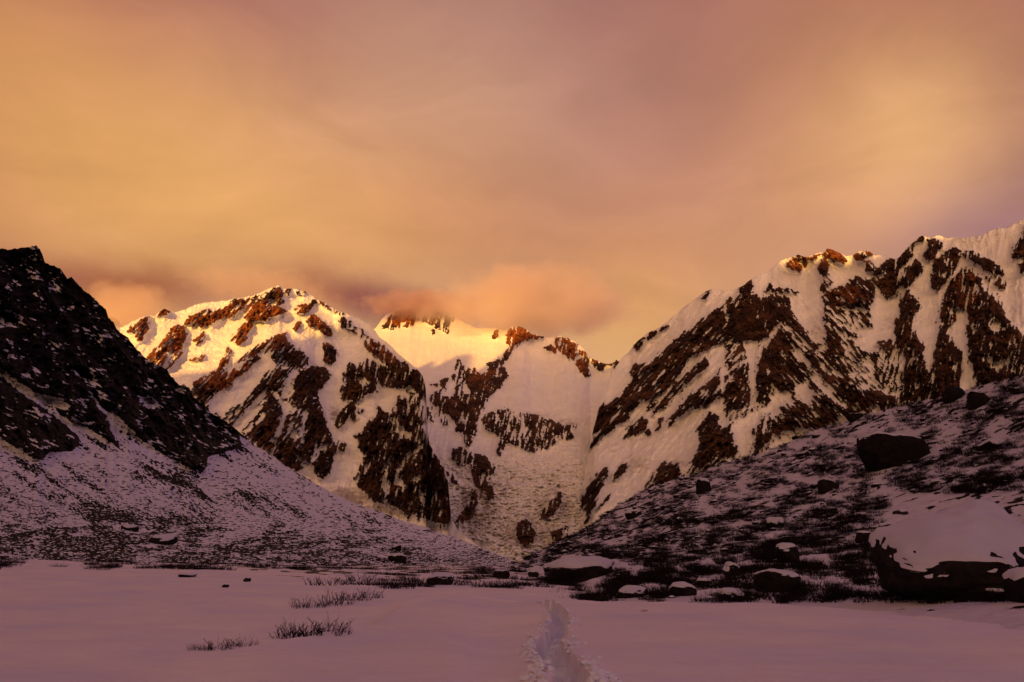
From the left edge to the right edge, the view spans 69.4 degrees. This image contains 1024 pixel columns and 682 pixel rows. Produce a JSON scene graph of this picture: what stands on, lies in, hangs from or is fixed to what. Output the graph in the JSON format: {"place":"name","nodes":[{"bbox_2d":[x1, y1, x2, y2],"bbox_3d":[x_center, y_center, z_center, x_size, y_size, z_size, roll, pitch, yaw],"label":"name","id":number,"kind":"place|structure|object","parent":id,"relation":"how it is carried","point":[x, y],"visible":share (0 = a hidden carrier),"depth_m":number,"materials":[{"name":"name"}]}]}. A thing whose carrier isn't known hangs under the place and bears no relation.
{"place":"outdoors","nodes":[
{"label":"outdoors","id":0,"kind":"place"},
{"bbox_2d":[0,245,510,565],"bbox_3d":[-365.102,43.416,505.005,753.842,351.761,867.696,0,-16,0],"label":"hillside","id":1,"kind":"structure","parent":0,"point":[80,373],"depth_m":425.01,"materials":[{"name":"white snow"}]},
{"bbox_2d":[0,447,513,565],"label":"scree","id":2,"kind":"structure","parent":1,"relation":"on","point":[477,561],"depth_m":261.30,"materials":[{"name":"stone"}]},
{"bbox_2d":[121,524,139,531],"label":"boulder","id":3,"kind":"object","parent":2,"relation":"on","point":[131,527],"visible":0.83,"depth_m":194.02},
{"bbox_2d":[148,533,177,544],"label":"boulder","id":4,"kind":"object","parent":2,"relation":"on","point":[167,539],"visible":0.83,"depth_m":173.54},
{"bbox_2d":[392,544,400,550],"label":"boulder","id":5,"kind":"object","parent":2,"relation":"on","point":[396,547],"visible":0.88,"depth_m":293.66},
{"bbox_2d":[388,553,406,563],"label":"boulder","id":6,"kind":"object","parent":2,"relation":"on","point":[397,558],"visible":0.8,"depth_m":215.88,"materials":[{"name":"brown stone"}]},
{"bbox_2d":[116,285,486,550],"bbox_3d":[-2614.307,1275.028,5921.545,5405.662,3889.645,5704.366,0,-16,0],"label":"mountain","id":7,"kind":"structure","parent":0,"point":[307,385],"depth_m":5477.26,"materials":[{"name":"white snow"}]},
{"bbox_2d":[108,307,619,561],"bbox_3d":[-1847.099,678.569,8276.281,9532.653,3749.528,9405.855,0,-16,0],"label":"mountain","id":8,"kind":"structure","parent":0,"point":[512,412],"depth_m":7105.62,"materials":[{"name":"white snow"}]},
{"bbox_2d":[0,372,1023,599],"bbox_3d":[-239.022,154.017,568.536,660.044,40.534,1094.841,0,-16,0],"label":"undergrowth","id":9,"kind":"object","parent":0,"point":[660,574],"visible":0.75,"depth_m":97.23,"materials":[{"name":"black plant"}]},
{"bbox_2d":[0,560,1023,681],"bbox_3d":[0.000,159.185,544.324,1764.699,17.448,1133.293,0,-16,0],"label":"ground","id":10,"kind":"structure","parent":0,"point":[74,621],"depth_m":18.11,"materials":[{"name":"white snow"}]},
{"bbox_2d":[178,573,196,576],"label":"boulder","id":11,"kind":"object","parent":10,"relation":"on","point":[187,574],"visible":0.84,"depth_m":55.09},
{"bbox_2d":[187,641,215,650],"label":"shrub","id":12,"kind":"object","parent":10,"relation":"on","point":[201,648],"visible":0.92,"depth_m":17.82,"materials":[{"name":"brown plant"}]},
{"bbox_2d":[193,635,234,649],"bbox_3d":[-7.276,7.371,18.057,1.052,0.367,0.709,5,-17,-16],"label":"shrub","id":13,"kind":"object","parent":10,"relation":"on","point":[228,646],"visible":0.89,"depth_m":18.08,"materials":[{"name":"brown plant"}]},
{"bbox_2d":[224,635,259,646],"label":"shrub","id":14,"kind":"object","parent":10,"relation":"on","point":[237,644],"visible":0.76,"depth_m":18.84,"materials":[{"name":"brown plant"}]},
{"bbox_2d":[269,618,319,638],"bbox_3d":[-6.253,8.283,21.381,1.439,0.661,1.190,5,-17,-16],"label":"shrub","id":15,"kind":"object","parent":10,"relation":"on","point":[290,631],"visible":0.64,"depth_m":21.21,"materials":[{"name":"brown plant"}]},
{"bbox_2d":[274,618,338,637],"bbox_3d":[-5.883,8.391,21.610,2.053,0.533,1.385,5,-17,-16],"label":"shrub","id":16,"kind":"object","parent":10,"relation":"on","point":[304,628],"visible":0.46,"depth_m":21.57,"materials":[{"name":"brown plant"}]},
{"bbox_2d":[290,595,331,608],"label":"shrub","id":17,"kind":"object","parent":10,"relation":"on","point":[303,605],"visible":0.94,"depth_m":31.92,"materials":[{"name":"brown plant"}]},
{"bbox_2d":[291,612,355,636],"bbox_3d":[-4.357,6.531,17.092,1.512,0.528,1.019,5,-17,-16],"label":"shrub","id":18,"kind":"object","parent":10,"relation":"on","point":[319,631],"visible":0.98,"depth_m":17.06,"materials":[{"name":"brown plant"}]},
{"bbox_2d":[302,574,364,585],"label":"shrub","id":19,"kind":"object","parent":10,"relation":"on","point":[318,581],"visible":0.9,"depth_m":52.80,"materials":[{"name":"brown plant"}]},
{"bbox_2d":[314,585,358,605],"bbox_3d":[-7.843,11.471,33.274,2.026,0.930,1.675,5,-17,-16],"label":"shrub","id":20,"kind":"object","parent":10,"relation":"on","point":[341,603],"visible":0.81,"depth_m":33.07,"materials":[{"name":"brown plant"}]},
{"bbox_2d":[333,588,372,600],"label":"shrub","id":21,"kind":"object","parent":10,"relation":"on","point":[361,596],"visible":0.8,"depth_m":36.27,"materials":[{"name":"brown plant"}]},
{"bbox_2d":[328,569,379,581],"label":"shrub","id":22,"kind":"object","parent":10,"relation":"on","point":[352,576],"visible":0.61,"depth_m":61.13,"materials":[{"name":"brown plant"}]},
{"bbox_2d":[346,589,383,597],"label":"shrub","id":23,"kind":"object","parent":10,"relation":"on","point":[370,594],"visible":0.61,"depth_m":39.23,"materials":[{"name":"brown plant"}]},
{"bbox_2d":[375,574,416,588],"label":"shrub","id":24,"kind":"object","parent":10,"relation":"on","point":[385,586],"visible":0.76,"depth_m":51.41,"materials":[{"name":"brown plant"}]},
{"bbox_2d":[404,575,433,586],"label":"shrub","id":25,"kind":"object","parent":10,"relation":"on","point":[421,584],"visible":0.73,"depth_m":53.24,"materials":[{"name":"brown plant"}]},
{"bbox_2d":[427,572,453,584],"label":"boulder","id":26,"kind":"object","parent":10,"relation":"on","point":[444,578],"visible":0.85,"depth_m":58.06,"materials":[{"name":"stone"}]},
{"bbox_2d":[458,576,492,585],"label":"shrub","id":27,"kind":"object","parent":10,"relation":"on","point":[475,581],"visible":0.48,"depth_m":59.36,"materials":[{"name":"brown plant"}]},
{"bbox_2d":[493,569,509,577],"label":"boulder","id":28,"kind":"object","parent":10,"relation":"on","point":[499,571],"visible":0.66,"depth_m":83.03,"materials":[{"name":"brown stone"}]},
{"bbox_2d":[491,577,524,587],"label":"shrub","id":29,"kind":"object","parent":10,"relation":"on","point":[505,583],"visible":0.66,"depth_m":55.25,"materials":[{"name":"brown plant"}]},
{"bbox_2d":[585,594,627,601],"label":"shrub","id":30,"kind":"object","parent":10,"relation":"on","point":[607,598],"visible":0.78,"depth_m":41.08,"materials":[{"name":"brown plant"}]},
{"bbox_2d":[0,0,1023,363],"label":"sky","id":31,"kind":"structure","parent":0,"point":[583,172],"materials":[{"name":"orange"}]},
{"bbox_2d":[537,601,584,681],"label":"path","id":32,"kind":"structure","parent":0,"point":[550,648],"depth_m":16.58,"materials":[{"name":"white snow"}]},
{"bbox_2d":[516,602,622,681],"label":"snow crumbs","id":33,"kind":"object","parent":32,"relation":"on","point":[594,676],"visible":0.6,"depth_m":11.99,"materials":[{"name":"white snow"}]},
{"bbox_2d":[500,376,1023,629],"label":"hillside","id":34,"kind":"structure","parent":0,"point":[1005,614],"depth_m":110.82,"materials":[{"name":"white snow"}]},
{"bbox_2d":[528,569,538,576],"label":"boulder","id":35,"kind":"object","parent":34,"relation":"on","point":[533,572],"visible":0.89,"depth_m":85.62,"materials":[{"name":"brown stone"}]},
{"bbox_2d":[543,563,549,571],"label":"boulder","id":36,"kind":"object","parent":34,"relation":"on","point":[545,566],"visible":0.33,"depth_m":100.55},
{"bbox_2d":[547,556,613,582],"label":"boulder","id":37,"kind":"object","parent":34,"relation":"on","point":[586,568],"visible":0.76,"depth_m":65.83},
{"bbox_2d":[587,593,609,600],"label":"shrub","id":38,"kind":"object","parent":34,"relation":"on","point":[589,599],"visible":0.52,"depth_m":41.46,"materials":[{"name":"brown plant"}]},
{"bbox_2d":[616,585,646,597],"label":"boulder","id":39,"kind":"object","parent":34,"relation":"on","point":[629,591],"visible":0.73,"depth_m":42.39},
{"bbox_2d":[625,509,641,519],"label":"boulder","id":40,"kind":"object","parent":34,"relation":"on","point":[633,513],"visible":0.83,"depth_m":189.42,"materials":[{"name":"brown stone"}]},
{"bbox_2d":[636,591,666,599],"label":"shrub","id":41,"kind":"object","parent":34,"relation":"on","point":[649,597],"visible":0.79,"depth_m":39.76,"materials":[{"name":"brown plant"}]},
{"bbox_2d":[645,590,691,597],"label":"shrub","id":42,"kind":"object","parent":34,"relation":"on","point":[673,593],"visible":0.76,"depth_m":40.08,"materials":[{"name":"brown plant"}]},
{"bbox_2d":[668,581,696,595],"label":"boulder","id":43,"kind":"object","parent":34,"relation":"on","point":[680,587],"visible":0.75,"depth_m":40.38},
{"bbox_2d":[690,593,715,602],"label":"shrub","id":44,"kind":"object","parent":34,"relation":"on","point":[703,598],"visible":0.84,"depth_m":37.02,"materials":[{"name":"brown plant"}]},
{"bbox_2d":[696,477,710,494],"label":"boulder","id":45,"kind":"object","parent":34,"relation":"on","point":[702,484],"visible":0.79,"depth_m":184.21,"materials":[{"name":"brown stone"}]},
{"bbox_2d":[696,578,711,586],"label":"boulder","id":46,"kind":"object","parent":34,"relation":"on","point":[700,580],"visible":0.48,"depth_m":49.59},
{"bbox_2d":[708,595,749,602],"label":"shrub","id":47,"kind":"object","parent":34,"relation":"on","point":[724,600],"visible":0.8,"depth_m":36.12,"materials":[{"name":"brown plant"}]},
{"bbox_2d":[722,561,739,575],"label":"boulder","id":48,"kind":"object","parent":34,"relation":"on","point":[728,566],"visible":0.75,"depth_m":57.75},
{"bbox_2d":[719,588,744,598],"bbox_3d":[11.163,12.887,37.556,1.170,0.692,0.983,0,-16,0],"label":"boulder","id":49,"kind":"object","parent":34,"relation":"on","point":[729,591],"visible":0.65,"depth_m":37.21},
{"bbox_2d":[711,591,760,602],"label":"shrub","id":50,"kind":"object","parent":34,"relation":"on","point":[719,599],"visible":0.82,"depth_m":35.83,"materials":[{"name":"brown plant"}]},
{"bbox_2d":[729,593,759,601],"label":"shrub","id":51,"kind":"object","parent":34,"relation":"on","point":[745,597],"visible":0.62,"depth_m":36.13,"materials":[{"name":"brown plant"}]},
{"bbox_2d":[743,587,774,592],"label":"shrub","id":52,"kind":"object","parent":34,"relation":"on","point":[758,590],"visible":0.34,"depth_m":39.06,"materials":[{"name":"black plant"}]},
{"bbox_2d":[746,588,775,599],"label":"shrub","id":53,"kind":"object","parent":34,"relation":"on","point":[764,597],"visible":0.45,"depth_m":36.50,"materials":[{"name":"brown plant"}]},
{"bbox_2d":[514,375,1023,601],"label":"stones","id":54,"kind":"object","parent":34,"relation":"on","point":[796,455],"visible":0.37,"depth_m":136.19,"materials":[{"name":"brown stone"}]},
{"bbox_2d":[766,517,783,526],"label":"boulder","id":55,"kind":"object","parent":34,"relation":"on","point":[772,520],"visible":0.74,"depth_m":99.27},
{"bbox_2d":[753,568,800,591],"bbox_3d":[14.334,13.073,40.071,2.352,1.459,2.022,0,-16,0],"label":"boulder","id":56,"kind":"object","parent":34,"relation":"on","point":[773,577],"visible":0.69,"depth_m":39.47,"materials":[{"name":"brown stone"}]},
{"bbox_2d":[766,587,797,600],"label":"shrub","id":57,"kind":"object","parent":34,"relation":"on","point":[769,598],"visible":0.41,"depth_m":35.75,"materials":[{"name":"brown plant"}]},
{"bbox_2d":[775,542,799,561],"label":"boulder","id":58,"kind":"object","parent":34,"relation":"on","point":[787,551],"visible":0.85,"depth_m":60.90,"materials":[{"name":"brown stone"}]},
{"bbox_2d":[760,588,819,595],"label":"shrub","id":59,"kind":"object","parent":34,"relation":"on","point":[787,592],"visible":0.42,"depth_m":36.74,"materials":[{"name":"black plant"}]},
{"bbox_2d":[771,593,809,603],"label":"shrub","id":60,"kind":"object","parent":34,"relation":"on","point":[790,599],"visible":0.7,"depth_m":34.15,"materials":[{"name":"brown plant"}]},
{"bbox_2d":[774,591,813,603],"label":"shrub","id":61,"kind":"object","parent":34,"relation":"on","point":[781,600],"visible":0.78,"depth_m":34.14,"materials":[{"name":"brown plant"}]},
{"bbox_2d":[794,587,822,596],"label":"shrub","id":62,"kind":"object","parent":34,"relation":"on","point":[811,594],"visible":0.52,"depth_m":35.74,"materials":[{"name":"black plant"}]},
{"bbox_2d":[794,584,825,591],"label":"shrub","id":63,"kind":"object","parent":34,"relation":"on","point":[812,588],"visible":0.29,"depth_m":38.54,"materials":[{"name":"brown plant"}]},
{"bbox_2d":[801,590,848,602],"bbox_3d":[14.144,11.499,33.345,1.440,0.598,2.215,6,-17,-18],"label":"shrub","id":64,"kind":"object","parent":34,"relation":"on","point":[838,600],"visible":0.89,"depth_m":33.09,"materials":[{"name":"brown plant"}]},
{"bbox_2d":[816,595,835,601],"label":"shrub","id":65,"kind":"object","parent":34,"relation":"on","point":[825,599],"visible":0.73,"depth_m":33.10,"materials":[{"name":"brown plant"}]},
{"bbox_2d":[817,477,838,492],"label":"boulder","id":66,"kind":"object","parent":34,"relation":"on","point":[825,485],"visible":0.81,"depth_m":118.90,"materials":[{"name":"brown stone"}]},
{"bbox_2d":[817,584,847,593],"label":"shrub","id":67,"kind":"object","parent":34,"relation":"on","point":[831,589],"visible":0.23,"depth_m":36.05,"materials":[{"name":"brown plant"}]},
{"bbox_2d":[820,584,845,593],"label":"shrub","id":68,"kind":"object","parent":34,"relation":"on","point":[831,588],"visible":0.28,"depth_m":36.78,"materials":[{"name":"black plant"}]},
{"bbox_2d":[825,588,853,599],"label":"shrub","id":69,"kind":"object","parent":34,"relation":"on","point":[839,594],"visible":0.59,"depth_m":33.56,"materials":[{"name":"brown plant"}]},
{"bbox_2d":[822,580,857,589],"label":"shrub","id":70,"kind":"object","parent":34,"relation":"on","point":[842,586],"visible":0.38,"depth_m":38.75,"materials":[{"name":"brown plant"}]},
{"bbox_2d":[832,588,866,597],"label":"shrub","id":71,"kind":"object","parent":34,"relation":"on","point":[850,592],"visible":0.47,"depth_m":33.97,"materials":[{"name":"black plant"}]},
{"bbox_2d":[833,586,867,597],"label":"shrub","id":72,"kind":"object","parent":34,"relation":"on","point":[850,591],"visible":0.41,"depth_m":34.09,"materials":[{"name":"black plant"}]},
{"bbox_2d":[822,586,879,597],"bbox_3d":[15.774,11.602,34.241,2.684,0.565,1.277,-15,-22,42],"label":"shrub","id":73,"kind":"object","parent":34,"relation":"on","point":[849,592],"visible":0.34,"depth_m":34.09,"materials":[{"name":"black plant"}]},
{"bbox_2d":[846,413,863,421],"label":"boulder","id":74,"kind":"object","parent":34,"relation":"on","point":[852,417],"visible":0.81,"depth_m":173.30,"materials":[{"name":"brown stone"}]},
{"bbox_2d":[839,585,879,591],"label":"shrub","id":75,"kind":"object","parent":34,"relation":"on","point":[859,588],"visible":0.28,"depth_m":35.55,"materials":[{"name":"brown plant"}]},
{"bbox_2d":[851,575,872,585],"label":"shrub","id":76,"kind":"object","parent":34,"relation":"on","point":[860,581],"visible":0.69,"depth_m":40.23,"materials":[{"name":"brown plant"}]},
{"bbox_2d":[855,531,871,542],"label":"boulder","id":77,"kind":"object","parent":34,"relation":"on","point":[863,534],"visible":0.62,"depth_m":71.30,"materials":[{"name":"stone"}]},
{"bbox_2d":[859,577,879,585],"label":"shrub","id":78,"kind":"object","parent":34,"relation":"on","point":[867,583],"visible":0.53,"depth_m":39.67,"materials":[{"name":"brown plant"}]},
{"bbox_2d":[852,590,888,602],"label":"shrub","id":79,"kind":"object","parent":34,"relation":"on","point":[859,599],"visible":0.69,"depth_m":31.70,"materials":[{"name":"brown plant"}]},
{"bbox_2d":[856,590,884,598],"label":"shrub","id":80,"kind":"object","parent":34,"relation":"on","point":[868,594],"visible":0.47,"depth_m":32.70,"materials":[{"name":"brown plant"}]},
{"bbox_2d":[865,578,879,587],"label":"shrub","id":81,"kind":"object","parent":34,"relation":"on","point":[873,585],"visible":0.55,"depth_m":38.23,"materials":[{"name":"brown plant"}]},
{"bbox_2d":[871,587,895,596],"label":"shrub","id":82,"kind":"object","parent":34,"relation":"on","point":[880,592],"visible":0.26,"depth_m":32.87,"materials":[{"name":"black plant"}]},
{"bbox_2d":[856,431,930,471],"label":"boulder","id":83,"kind":"object","parent":34,"relation":"on","point":[878,450],"visible":0.77,"depth_m":116.97,"materials":[{"name":"brown stone"}]},
{"bbox_2d":[881,590,916,603],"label":"shrub","id":84,"kind":"object","parent":34,"relation":"on","point":[897,599],"visible":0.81,"depth_m":30.12,"materials":[{"name":"brown plant"}]},
{"bbox_2d":[912,592,956,603],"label":"shrub","id":85,"kind":"object","parent":34,"relation":"on","point":[929,601],"visible":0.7,"depth_m":28.05,"materials":[{"name":"brown plant"}]},
{"bbox_2d":[926,594,959,603],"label":"shrub","id":86,"kind":"object","parent":34,"relation":"on","point":[942,598],"visible":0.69,"depth_m":27.85,"materials":[{"name":"brown plant"}]},
{"bbox_2d":[868,498,1023,599],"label":"boulder","id":87,"kind":"object","parent":34,"relation":"on","point":[963,548],"visible":0.84,"depth_m":28.90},
{"bbox_2d":[942,386,965,403],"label":"boulder","id":88,"kind":"object","parent":34,"relation":"on","point":[948,393],"visible":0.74,"depth_m":142.69,"materials":[{"name":"brown stone"}]},
{"bbox_2d":[966,390,989,409],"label":"boulder","id":89,"kind":"object","parent":34,"relation":"on","point":[975,398],"visible":0.89,"depth_m":130.03,"materials":[{"name":"brown stone"}]},
{"bbox_2d":[962,589,1004,599],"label":"shrub","id":90,"kind":"object","parent":34,"relation":"on","point":[979,595],"visible":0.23,"depth_m":27.10,"materials":[{"name":"brown plant"}]},
{"bbox_2d":[968,585,1005,601],"bbox_3d":[17.371,9.198,27.023,1.591,0.623,2.115,2,-16,-6],"label":"shrub","id":91,"kind":"object","parent":34,"relation":"on","point":[984,593],"visible":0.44,"depth_m":26.76,"materials":[{"name":"black plant"}]},
{"bbox_2d":[978,439,1004,449],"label":"boulder","id":92,"kind":"object","parent":34,"relation":"on","point":[987,443],"visible":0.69,"depth_m":99.80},
{"bbox_2d":[979,588,1003,602],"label":"shrub","id":93,"kind":"object","parent":34,"relation":"on","point":[987,597],"visible":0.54,"depth_m":25.90,"materials":[{"name":"brown plant"}]},
{"bbox_2d":[984,589,1009,601],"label":"shrub","id":94,"kind":"object","parent":34,"relation":"on","point":[995,595],"visible":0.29,"depth_m":26.21,"materials":[{"name":"brown plant"}]},
{"bbox_2d":[993,592,1010,601],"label":"shrub","id":95,"kind":"object","parent":34,"relation":"on","point":[1003,599],"visible":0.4,"depth_m":25.69,"materials":[{"name":"brown plant"}]},
{"bbox_2d":[1002,567,1023,602],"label":"boulder","id":96,"kind":"object","parent":34,"relation":"on","point":[1013,583],"visible":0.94,"depth_m":24.82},
{"bbox_2d":[580,219,1023,527],"bbox_3d":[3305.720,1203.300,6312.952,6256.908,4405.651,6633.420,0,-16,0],"label":"mountain","id":97,"kind":"structure","parent":0,"point":[784,351],"depth_m":5760.51,"materials":[{"name":"white snow"}]}
]}

